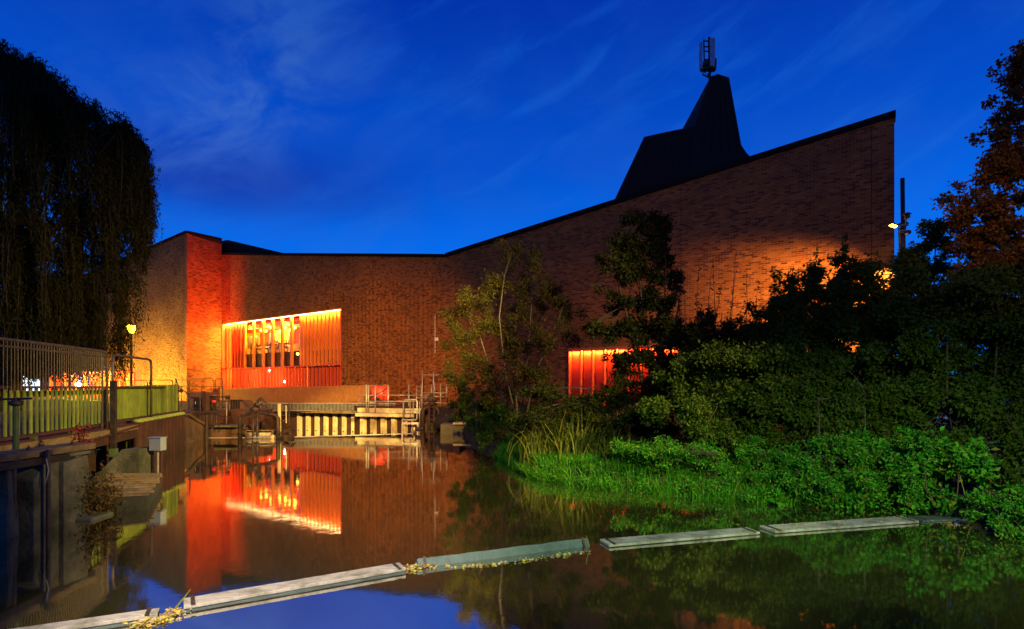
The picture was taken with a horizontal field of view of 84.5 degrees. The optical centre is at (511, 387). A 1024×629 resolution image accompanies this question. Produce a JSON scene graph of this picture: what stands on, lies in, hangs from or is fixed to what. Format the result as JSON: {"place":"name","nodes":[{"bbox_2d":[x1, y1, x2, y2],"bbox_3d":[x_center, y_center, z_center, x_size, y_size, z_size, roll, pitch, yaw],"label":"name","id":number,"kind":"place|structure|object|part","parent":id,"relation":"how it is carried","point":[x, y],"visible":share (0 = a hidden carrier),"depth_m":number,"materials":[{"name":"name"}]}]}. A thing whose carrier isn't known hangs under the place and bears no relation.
{"place":"outdoors","nodes":[
{"label":"outdoors","id":0,"kind":"place"},
{"bbox_2d":[88,406,458,463],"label":"river wall","id":1,"kind":"structure","parent":0,"point":[267,422],"depth_m":29.26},
{"bbox_2d":[185,413,204,443],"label":"wing wall","id":2,"kind":"structure","parent":1,"relation":"on","point":[194,430],"depth_m":21.18,"materials":[{"name":"brown concrete"}]},
{"bbox_2d":[175,379,190,409],"bbox_3d":[-12.142,0.292,20.554,1.203,1.233,0.283,0,0,37],"label":"handrail","id":3,"kind":"object","parent":2,"relation":"on","point":[185,392],"visible":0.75,"depth_m":20.39,"materials":[{"name":"black metal"}]},
{"bbox_2d":[208,424,251,436],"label":"canal side wall","id":4,"kind":"structure","parent":1,"relation":"attached to","point":[225,430],"depth_m":23.20,"materials":[{"name":"brown concrete"}]},
{"bbox_2d":[290,410,356,435],"bbox_3d":[-10.085,2.447,30.700,4.204,2.405,0.900,0,0,18],"label":"sheet piling","id":5,"kind":"object","parent":1,"relation":"attached to","point":[326,422],"visible":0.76,"depth_m":30.88,"materials":[{"name":"metal"}]},
{"bbox_2d":[355,408,421,434],"bbox_3d":[-6.356,2.370,28.991,3.749,2.560,0.828,0,0,16],"label":"sheet piling","id":6,"kind":"object","parent":1,"relation":"attached to","point":[383,413],"visible":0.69,"depth_m":29.09,"materials":[{"name":"metal"}]},
{"bbox_2d":[357,384,428,412],"bbox_3d":[-6.180,0.613,29.300,3.729,1.545,0.076,0,0,0],"label":"walkway railing","id":7,"kind":"object","parent":6,"relation":"on","point":[387,395],"visible":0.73,"depth_m":29.27,"materials":[{"name":"metal"}]},
{"bbox_2d":[403,399,417,420],"bbox_3d":[-4.987,1.110,27.601,0.745,1.071,0.082,0,0,0],"label":"ladder cage","id":8,"kind":"object","parent":6,"relation":"attached to","point":[413,410],"visible":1,"depth_m":27.57,"materials":[{"name":"metal"}]},
{"bbox_2d":[433,408,462,427],"bbox_3d":[-3.008,1.465,26.800,1.455,0.921,1.500,0,0,0],"label":"tarpaulin mound","id":9,"kind":"object","parent":1,"relation":"on","point":[440,418],"visible":0.59,"depth_m":26.32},
{"bbox_2d":[258,339,299,352],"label":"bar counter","id":10,"kind":"object","parent":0,"point":[296,346],"visible":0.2,"depth_m":44.32,"materials":[{"name":"orange"}]},
{"bbox_2d":[0,396,1013,427],"bbox_3d":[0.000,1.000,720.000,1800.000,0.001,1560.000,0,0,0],"label":"ground","id":11,"kind":"structure","parent":0,"point":[184,406],"depth_m":25.26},
{"bbox_2d":[23,365,69,390],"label":"lit kiosk","id":12,"kind":"object","parent":11,"relation":"on","point":[37,383],"visible":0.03,"depth_m":64.45,"materials":[{"name":"white glass"}]},
{"bbox_2d":[30,379,39,390],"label":"window","id":13,"kind":"structure","parent":12,"relation":"in","point":[37,383],"depth_m":64.46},
{"bbox_2d":[0,38,164,410],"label":"willow tree","id":14,"kind":"object","parent":11,"relation":"on","point":[48,115],"visible":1,"depth_m":21.14,"materials":[{"name":"green plant"}]},
{"bbox_2d":[127,322,134,385],"bbox_3d":[-18.250,-1.079,27.000,0.351,4.158,0.351,0,0,-23],"label":"lamp post","id":15,"kind":"object","parent":11,"relation":"on","point":[131,376],"visible":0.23,"depth_m":26.96,"materials":[{"name":"black metal"}]},
{"bbox_2d":[175,380,187,406],"bbox_3d":[-16.724,0.309,28.500,0.686,1.382,0.044,0,0,0],"label":"guard rail","id":16,"kind":"object","parent":11,"relation":"on","point":[181,393],"visible":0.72,"depth_m":28.49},
{"bbox_2d":[188,397,200,412],"bbox_3d":[-12.738,0.758,22.600,0.504,0.745,0.060,0,0,0],"label":"hoop barrier","id":17,"kind":"object","parent":11,"relation":"on","point":[199,404],"visible":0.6,"depth_m":22.58,"materials":[{"name":"black metal"}]},
{"bbox_2d":[189,378,214,391],"bbox_3d":[-15.425,0.281,28.000,1.260,1.439,0.044,0,0,0],"label":"guard rail","id":18,"kind":"object","parent":11,"relation":"on","point":[201,386],"visible":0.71,"depth_m":27.99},
{"bbox_2d":[188,391,216,411],"bbox_3d":[-13.328,0.711,24.244,0.780,1.078,1.112,0,0,0],"label":"equipment cabinet","id":19,"kind":"object","parent":11,"relation":"on","point":[204,396],"visible":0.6,"depth_m":23.80,"materials":[{"name":"metal"}]},
{"bbox_3d":[-13.246,0.777,23.765,0.324,0.647,0.050,0,0,0],"label":"door","id":20,"kind":"part","parent":19,"relation":"part of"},
{"bbox_2d":[215,378,222,406],"bbox_3d":[-14.560,0.268,28.000,0.394,1.464,0.044,0,0,0],"label":"guard rail","id":21,"kind":"object","parent":11,"relation":"on","point":[219,386],"visible":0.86,"depth_m":27.98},
{"bbox_2d":[210,395,230,423],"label":"valve pipes","id":22,"kind":"object","parent":11,"relation":"on","point":[215,401],"visible":0.74,"depth_m":24.16,"materials":[{"name":"black metal"}]},
{"bbox_2d":[231,400,252,408],"bbox_3d":[-12.599,0.869,26.587,1.091,0.596,1.025,0,0,0],"label":"tank box","id":23,"kind":"object","parent":11,"relation":"on","point":[241,404],"visible":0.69,"depth_m":26.20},
{"bbox_2d":[216,385,386,402],"bbox_3d":[-14.762,0.476,37.081,19.340,1.247,0.160,0,0,36],"label":"slatted balustrade","id":24,"kind":"object","parent":11,"relation":"on","point":[329,394],"visible":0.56,"depth_m":36.03,"materials":[{"name":"brown metal"}]},
{"bbox_2d":[258,403,395,410],"bbox_3d":[-10.092,1.068,30.433,7.636,0.441,0.115,0,0,0],"label":"fence","id":25,"kind":"object","parent":11,"relation":"on","point":[315,406],"visible":0.66,"depth_m":30.39,"materials":[{"name":"metal"}]},
{"bbox_2d":[370,384,390,402],"bbox_3d":[-7.185,0.323,30.860,1.259,1.028,1.240,0,0,0],"label":"orange container","id":26,"kind":"object","parent":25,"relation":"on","point":[381,389],"visible":0.75,"depth_m":30.43,"materials":[{"name":"plastic"}]},
{"bbox_2d":[419,370,447,426],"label":"gantry posts","id":27,"kind":"object","parent":11,"relation":"on","point":[432,395],"visible":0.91,"depth_m":28.57,"materials":[{"name":"metal"}]},
{"bbox_2d":[40,74,895,417],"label":"brick building","id":28,"kind":"structure","parent":11,"relation":"on","point":[702,176],"depth_m":26.65,"materials":[{"name":"brown"}]},
{"bbox_2d":[247,336,251,348],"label":"wall picture","id":29,"kind":"object","parent":28,"relation":"attached to","point":[249,340],"depth_m":46.02,"materials":[{"name":"orange"}]},
{"bbox_2d":[250,343,257,354],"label":"cafe chair","id":30,"kind":"object","parent":28,"relation":"on","point":[251,349],"visible":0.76,"depth_m":41.92,"materials":[{"name":"orange"}]},
{"bbox_2d":[269,342,276,352],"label":"cafe chair","id":31,"kind":"object","parent":28,"relation":"on","point":[275,348],"visible":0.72,"depth_m":40.66,"materials":[{"name":"orange"}]},
{"bbox_2d":[269,333,277,343],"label":"wall picture","id":32,"kind":"object","parent":28,"relation":"attached to","point":[276,337],"depth_m":44.19,"materials":[{"name":"yellow"}]},
{"bbox_2d":[222,309,341,388],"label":"river window","id":33,"kind":"structure","parent":28,"relation":"in","point":[320,332],"depth_m":38.35,"materials":[{"name":"orange glass"}]},
{"bbox_2d":[434,315,437,352],"bbox_3d":[-4.020,-2.835,29.855,0.242,2.018,0.100,0,0,36],"label":"wall conduit","id":34,"kind":"object","parent":28,"relation":"attached to","point":[435,339],"depth_m":29.90,"materials":[{"name":"metal"}]},
{"bbox_2d":[568,346,681,406],"bbox_3d":[4.852,-0.452,24.398,5.425,2.704,0.390,0,0,33],"label":"red window","id":35,"kind":"structure","parent":28,"relation":"in","point":[585,367],"depth_m":25.19,"materials":[{"name":"glass"}]},
{"bbox_2d":[699,37,716,78],"bbox_3d":[9.149,-15.057,26.295,0.797,2.797,0.530,0,0,0],"label":"antenna mast","id":36,"kind":"object","parent":28,"relation":"on","point":[709,64],"visible":0.98,"depth_m":26.27,"materials":[{"name":"black metal"}]},
{"bbox_2d":[0,428,1023,628],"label":"water","id":37,"kind":"structure","parent":0,"point":[222,514],"depth_m":6.86,"materials":[{"name":"liquid"}]},
{"bbox_2d":[0,469,18,540],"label":"concrete pier","id":38,"kind":"structure","parent":37,"relation":"in","point":[9,527],"depth_m":7.60,"materials":[{"name":"concrete"}]},
{"bbox_2d":[12,457,19,519],"bbox_3d":[-6.804,1.751,7.700,0.102,1.598,0.102,0,0,-22],"label":"sluice rod","id":39,"kind":"object","parent":37,"relation":"in","point":[14,474],"visible":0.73,"depth_m":7.69,"materials":[{"name":"black metal"}]},
{"bbox_2d":[43,449,52,529],"bbox_3d":[-6.687,1.725,8.118,0.113,1.649,0.113,0,0,0],"label":"sluice rod","id":40,"kind":"object","parent":37,"relation":"in","point":[48,453],"visible":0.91,"depth_m":8.10,"materials":[{"name":"black metal"}]},
{"bbox_2d":[17,450,91,530],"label":"concrete pier","id":41,"kind":"structure","parent":37,"relation":"in","point":[31,494],"depth_m":8.39,"materials":[{"name":"concrete"}]},
{"bbox_2d":[0,397,32,449],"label":"sluice spindle","id":42,"kind":"object","parent":41,"relation":"on","point":[15,403],"visible":0.95,"depth_m":8.37,"materials":[{"name":"black metal"}]},
{"bbox_2d":[0,440,95,470],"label":"cross beam","id":43,"kind":"structure","parent":41,"relation":"on","point":[30,456],"depth_m":8.10,"materials":[{"name":"wood"}]},
{"bbox_2d":[74,449,127,515],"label":"bush","id":44,"kind":"object","parent":41,"relation":"attached to","point":[97,498],"visible":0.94,"depth_m":8.99,"materials":[{"name":"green plant"}]},
{"bbox_2d":[12,607,159,628],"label":"floating board","id":45,"kind":"object","parent":37,"relation":"on","point":[97,622],"visible":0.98,"depth_m":4.82,"materials":[{"name":"grey wood"}]},
{"bbox_2d":[0,415,188,472],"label":"footbridge","id":46,"kind":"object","parent":37,"relation":"in","point":[99,435],"visible":0.39,"depth_m":12.85,"materials":[{"name":"wood"}]},
{"bbox_2d":[0,337,108,450],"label":"barred railing","id":47,"kind":"object","parent":46,"relation":"on","point":[3,339],"visible":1,"depth_m":11.46,"materials":[{"name":"metal"}]},
{"bbox_2d":[69,422,93,442],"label":"red leaved plant","id":48,"kind":"object","parent":46,"relation":"on","point":[80,439],"visible":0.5,"depth_m":10.19,"materials":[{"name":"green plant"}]},
{"bbox_2d":[0,385,185,451],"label":"timber fence","id":49,"kind":"object","parent":46,"relation":"on","point":[133,401],"visible":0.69,"depth_m":12.39,"materials":[{"name":"wood"}]},
{"bbox_2d":[111,354,151,416],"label":"gate arch","id":50,"kind":"structure","parent":46,"relation":"on","point":[113,360],"depth_m":15.26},
{"bbox_2d":[75,511,113,520],"bbox_3d":[-6.635,2.275,8.860,0.430,0.550,0.480,0,0,0],"label":"stone ledge","id":51,"kind":"object","parent":37,"relation":"in","point":[91,517],"visible":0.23,"depth_m":8.77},
{"bbox_2d":[93,493,130,511],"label":"spiky tuft","id":52,"kind":"object","parent":37,"relation":"on","point":[110,505],"visible":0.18,"depth_m":9.14,"materials":[{"name":"brown plant"}]},
{"bbox_2d":[109,381,117,461],"bbox_3d":[-9.444,1.100,13.347,0.140,2.500,0.140,0,0,-11],"label":"mooring post","id":53,"kind":"object","parent":37,"relation":"in","point":[113,451],"visible":0.61,"depth_m":13.30,"materials":[{"name":"black metal"}]},
{"bbox_2d":[92,473,161,511],"bbox_3d":[-7.140,2.197,10.491,0.998,0.906,2.830,0,0,-29],"label":"slatted apron","id":54,"kind":"object","parent":37,"relation":"in","point":[146,487],"visible":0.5,"depth_m":9.91,"materials":[{"name":"wood"}]},
{"bbox_2d":[91,484,133,496],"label":"spiky tuft","id":55,"kind":"object","parent":54,"relation":"on","point":[116,487],"visible":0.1,"depth_m":9.64,"materials":[{"name":"brown plant"}]},
{"bbox_2d":[90,447,153,483],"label":"concrete block","id":56,"kind":"structure","parent":54,"relation":"on","point":[136,460],"depth_m":12.07,"materials":[{"name":"concrete"}]},
{"bbox_2d":[123,607,190,628],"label":"leaf litter","id":57,"kind":"object","parent":37,"relation":"on","point":[165,615],"visible":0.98,"depth_m":4.92,"materials":[{"name":"plant"}]},
{"bbox_2d":[148,436,166,479],"bbox_3d":[-7.811,1.772,12.396,0.320,1.357,0.205,0,0,6],"label":"meter box","id":58,"kind":"object","parent":37,"relation":"in","point":[157,444],"visible":0.84,"depth_m":12.32,"materials":[{"name":"metal"}]},
{"bbox_2d":[132,412,184,457],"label":"rusty pile wall","id":59,"kind":"structure","parent":37,"relation":"in","point":[171,427],"depth_m":16.98,"materials":[{"name":"metal"}]},
{"bbox_2d":[174,589,190,608],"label":"twig","id":60,"kind":"object","parent":37,"relation":"on","point":[178,604],"visible":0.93,"depth_m":5.28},
{"bbox_2d":[194,412,225,439],"bbox_3d":[-11.826,1.643,22.000,1.305,1.313,0.100,0,0,0],"label":"railing","id":61,"kind":"object","parent":37,"relation":"in","point":[206,414],"visible":0.79,"depth_m":21.97,"materials":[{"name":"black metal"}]},
{"bbox_2d":[238,397,283,438],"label":"sluice gate","id":62,"kind":"structure","parent":37,"relation":"in","point":[256,433],"depth_m":22.42,"materials":[{"name":"black metal"}]},
{"bbox_2d":[277,404,280,434],"bbox_3d":[-9.418,1.504,22.799,0.144,1.678,0.139,0,0,22],"label":"gate post","id":63,"kind":"object","parent":37,"relation":"in","point":[279,410],"visible":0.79,"depth_m":22.77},
{"bbox_2d":[281,404,289,427],"bbox_3d":[-9.222,1.166,22.900,0.385,0.967,0.060,0,0,0],"label":"access ladder","id":64,"kind":"object","parent":63,"relation":"attached to","point":[285,415],"visible":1,"depth_m":22.88,"materials":[{"name":"beige metal"}]},
{"bbox_2d":[282,429,294,437],"bbox_3d":[-9.031,2.022,22.760,0.389,0.655,0.480,0,0,0],"label":"winch drum","id":65,"kind":"object","parent":37,"relation":"in","point":[286,431],"visible":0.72,"depth_m":22.60,"materials":[{"name":"black metal"}]},
{"bbox_2d":[183,562,405,610],"bbox_3d":[-2.136,2.057,5.769,2.121,0.161,0.244,0,0,-31],"label":"floating board","id":66,"kind":"object","parent":37,"relation":"on","point":[193,602],"visible":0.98,"depth_m":5.66,"materials":[{"name":"grey wood"}]},
{"bbox_2d":[208,428,421,437],"bbox_3d":[-7.992,3.040,24.396,10.913,2.010,3.501,0,0,-35],"label":"weir crest","id":67,"kind":"object","parent":37,"relation":"in","point":[316,436],"visible":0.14,"depth_m":23.73,"materials":[{"name":"concrete"}]},
{"bbox_2d":[401,422,420,432],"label":"gate platform","id":68,"kind":"structure","parent":67,"relation":"attached to","point":[417,429],"depth_m":24.95,"materials":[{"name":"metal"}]},
{"bbox_2d":[404,563,437,571],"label":"leaf litter","id":69,"kind":"object","parent":37,"relation":"on","point":[413,566],"visible":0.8,"depth_m":6.38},
{"bbox_2d":[420,400,439,427],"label":"sluice gate","id":70,"kind":"structure","parent":37,"relation":"in","point":[434,407],"depth_m":28.29,"materials":[{"name":"black metal"}]},
{"bbox_2d":[440,422,467,433],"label":"stone quay","id":71,"kind":"structure","parent":37,"relation":"in","point":[451,428],"depth_m":24.70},
{"bbox_2d":[415,537,589,567],"bbox_3d":[-0.054,2.052,6.901,2.257,0.216,0.222,0,0,-23],"label":"floating board","id":72,"kind":"object","parent":37,"relation":"on","point":[499,553],"visible":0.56,"depth_m":6.82,"materials":[{"name":"grey metal"}]},
{"bbox_2d":[429,550,589,567],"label":"leaf litter","id":73,"kind":"object","parent":37,"relation":"on","point":[552,556],"visible":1,"depth_m":6.65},
{"bbox_2d":[600,527,759,546],"bbox_3d":[2.306,2.075,7.644,2.301,0.161,0.304,0,0,-16],"label":"floating board","id":74,"kind":"object","parent":37,"relation":"on","point":[666,538],"visible":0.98,"depth_m":7.58,"materials":[{"name":"grey wood"}]},
{"bbox_2d":[760,515,918,533],"bbox_3d":[4.865,2.075,8.335,2.525,0.161,0.354,0,0,-14],"label":"floating board","id":75,"kind":"object","parent":37,"relation":"on","point":[802,527],"visible":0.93,"depth_m":8.24,"materials":[{"name":"grey wood"}]},
{"bbox_2d":[782,515,898,527],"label":"fallen leaves","id":76,"kind":"object","parent":75,"relation":"on","point":[843,522],"visible":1,"depth_m":8.34,"materials":[{"name":"brown plant"}]},
{"bbox_2d":[908,515,977,521],"bbox_3d":[6.749,2.095,8.787,1.069,0.190,0.304,0,0,-11],"label":"floating board","id":77,"kind":"object","parent":37,"relation":"on","point":[934,518],"visible":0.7,"depth_m":8.72,"materials":[{"name":"grey wood"}]},
{"bbox_2d":[931,520,986,527],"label":"leaf litter","id":78,"kind":"object","parent":37,"relation":"on","point":[956,524],"visible":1,"depth_m":8.36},
{"bbox_2d":[0,0,1023,419],"label":"sky","id":79,"kind":"structure","parent":0,"point":[283,126],"materials":[{"name":"blue"}]},
{"bbox_2d":[463,407,1023,531],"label":"riverbank","id":80,"kind":"structure","parent":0,"point":[490,449],"depth_m":11.81,"materials":[{"name":"plant"}]},
{"bbox_2d":[444,371,521,453],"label":"bush","id":81,"kind":"object","parent":80,"relation":"on","point":[484,437],"visible":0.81,"depth_m":17.42,"materials":[{"name":"green plant"}]},
{"bbox_2d":[434,237,588,436],"bbox_3d":[-0.133,-1.484,16.593,4.860,5.896,1.840,0,0,23],"label":"sapling","id":82,"kind":"object","parent":80,"relation":"on","point":[511,340],"visible":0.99,"depth_m":16.55,"materials":[{"name":"green plant"}]},
{"bbox_2d":[508,422,574,465],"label":"reed clump","id":83,"kind":"object","parent":80,"relation":"on","point":[530,444],"visible":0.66,"depth_m":13.83,"materials":[{"name":"plant"}]},
{"bbox_2d":[521,411,613,461],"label":"reed clump","id":84,"kind":"object","parent":80,"relation":"on","point":[566,442],"visible":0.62,"depth_m":13.62,"materials":[{"name":"plant"}]},
{"bbox_2d":[540,415,639,458],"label":"reed clump","id":85,"kind":"object","parent":80,"relation":"on","point":[591,432],"visible":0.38,"depth_m":13.83,"materials":[{"name":"plant"}]},
{"bbox_2d":[499,364,699,446],"bbox_3d":[2.269,0.570,14.410,5.068,2.404,2.267,0,0,12],"label":"shadow bush","id":86,"kind":"object","parent":80,"relation":"on","point":[615,397],"visible":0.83,"depth_m":14.24,"materials":[{"name":"green plant"}]},
{"bbox_2d":[574,425,649,460],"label":"reed clump","id":87,"kind":"object","parent":80,"relation":"on","point":[604,444],"visible":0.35,"depth_m":13.37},
{"bbox_2d":[579,204,695,441],"bbox_3d":[3.509,-1.732,15.010,3.453,6.381,1.637,0,0,0],"label":"slender tree","id":88,"kind":"object","parent":80,"relation":"on","point":[628,248],"visible":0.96,"depth_m":14.90,"materials":[{"name":"green plant"}]},
{"bbox_2d":[638,316,754,430],"bbox_3d":[5.299,-0.223,14.980,3.714,3.366,2.918,0,0,0],"label":"thicket","id":89,"kind":"object","parent":80,"relation":"on","point":[671,341],"visible":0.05,"depth_m":14.97,"materials":[{"name":"green plant"}]},
{"bbox_2d":[609,432,804,501],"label":"herbs","id":90,"kind":"object","parent":80,"relation":"on","point":[666,452],"visible":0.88,"depth_m":10.91,"materials":[{"name":"green plant"}]},
{"bbox_2d":[491,431,933,511],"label":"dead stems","id":91,"kind":"object","parent":80,"relation":"on","point":[648,469],"visible":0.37,"depth_m":11.80,"materials":[{"name":"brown plant"}]},
{"bbox_2d":[490,430,938,513],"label":"bank grass","id":92,"kind":"structure","parent":80,"relation":"on","point":[501,455],"depth_m":11.74,"materials":[{"name":"plant"}]},
{"bbox_2d":[668,247,769,394],"bbox_3d":[5.393,-1.150,14.276,2.656,5.214,1.777,0,0,0],"label":"twiggy shrub","id":93,"kind":"object","parent":80,"relation":"on","point":[691,337],"visible":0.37,"depth_m":14.33,"materials":[{"name":"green plant"}]},
{"bbox_2d":[632,338,842,461],"bbox_3d":[4.706,0.298,12.068,4.235,2.838,2.750,0,0,0],"label":"leafy bush","id":94,"kind":"object","parent":80,"relation":"on","point":[711,373],"visible":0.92,"depth_m":11.76,"materials":[{"name":"green plant"}]},
{"bbox_2d":[475,399,1006,491],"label":"undergrowth","id":95,"kind":"object","parent":80,"relation":"on","point":[683,438],"visible":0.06,"depth_m":16.20,"materials":[{"name":"green plant"}]},
{"bbox_2d":[736,234,958,435],"bbox_3d":[7.840,-1.083,13.196,5.127,5.210,3.174,0,0,0],"label":"hedge shrub","id":96,"kind":"object","parent":80,"relation":"on","point":[841,294],"visible":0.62,"depth_m":13.23,"materials":[{"name":"green plant"}]},
{"bbox_2d":[765,480,932,514],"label":"dock leaves","id":97,"kind":"object","parent":80,"relation":"on","point":[781,499],"visible":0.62,"depth_m":9.45,"materials":[{"name":"green plant"}]},
{"bbox_2d":[759,356,945,471],"bbox_3d":[6.783,0.638,11.121,3.924,2.560,2.025,0,0,0],"label":"leafy bush","id":98,"kind":"object","parent":80,"relation":"on","point":[847,406],"visible":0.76,"depth_m":10.87,"materials":[{"name":"green plant"}]},
{"bbox_2d":[770,409,950,509],"bbox_3d":[6.362,1.273,9.861,3.386,1.740,2.029,0,0,0],"label":"waterside bush","id":99,"kind":"object","parent":80,"relation":"on","point":[806,472],"visible":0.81,"depth_m":9.75,"materials":[{"name":"green plant"}]},
{"bbox_2d":[758,285,975,435],"bbox_3d":[9.270,-0.614,14.837,5.824,4.154,3.259,0,0,-10],"label":"thicket","id":100,"kind":"object","parent":80,"relation":"on","point":[904,374],"visible":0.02,"depth_m":14.54,"materials":[{"name":"green plant"}]},
{"bbox_2d":[898,178,908,249],"bbox_3d":[12.795,-2.837,18.405,0.266,7.976,0.170,0,0,0],"label":"tall pole","id":101,"kind":"object","parent":80,"relation":"on","point":[901,237],"visible":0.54,"depth_m":18.35,"materials":[{"name":"black metal"}]},
{"bbox_2d":[888,222,901,227],"bbox_3d":[12.440,-5.234,18.127,0.832,0.239,0.243,0,0,-26],"label":"floodlight","id":102,"kind":"object","parent":101,"relation":"attached to","point":[893,225],"visible":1,"depth_m":17.96,"materials":[{"name":"yellow metal"}]},
{"bbox_2d":[900,212,911,229],"bbox_3d":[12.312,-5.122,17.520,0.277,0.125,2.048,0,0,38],"label":"floodlight","id":103,"kind":"object","parent":101,"relation":"attached to","point":[906,215],"visible":1,"depth_m":16.84,"materials":[{"name":"black metal"}]},
{"bbox_2d":[904,230,910,235],"bbox_3d":[12.789,-4.980,18.247,0.175,0.182,0.205,0,0,0],"label":"security camera","id":104,"kind":"object","parent":101,"relation":"attached to","point":[907,232],"visible":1,"depth_m":18.17,"materials":[{"name":"black metal"}]},
{"bbox_2d":[900,217,956,428],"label":"lit bush","id":105,"kind":"object","parent":80,"relation":"on","point":[933,233],"visible":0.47,"depth_m":15.88,"materials":[{"name":"green plant"}]},
{"bbox_2d":[855,259,1023,492],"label":"dark bush","id":106,"kind":"object","parent":80,"relation":"on","point":[993,320],"visible":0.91,"depth_m":10.71,"materials":[{"name":"green plant"}]},
{"bbox_2d":[877,426,1003,515],"bbox_3d":[6.919,1.371,9.120,1.695,1.478,1.237,0,0,29],"label":"nettle patch","id":107,"kind":"object","parent":80,"relation":"on","point":[925,456],"visible":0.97,"depth_m":9.06,"materials":[{"name":"green plant"}]},
{"bbox_2d":[960,476,971,522],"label":"hanging stem","id":108,"kind":"object","parent":107,"relation":"hanging from","point":[964,495],"visible":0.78,"depth_m":8.59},
{"bbox_2d":[896,247,1022,405],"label":"background tree","id":109,"kind":"object","parent":80,"relation":"on","point":[961,368],"visible":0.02,"depth_m":16.74,"materials":[{"name":"green plant"}]},
{"bbox_2d":[930,38,1023,298],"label":"autumn tree","id":110,"kind":"object","parent":80,"relation":"on","point":[1000,162],"visible":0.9,"depth_m":12.51,"materials":[{"name":"orange plant"}]},
{"bbox_2d":[959,480,1023,541],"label":"cress patch","id":111,"kind":"object","parent":80,"relation":"on","point":[1012,504],"visible":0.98,"depth_m":7.97,"materials":[{"name":"green plant"}]}
]}

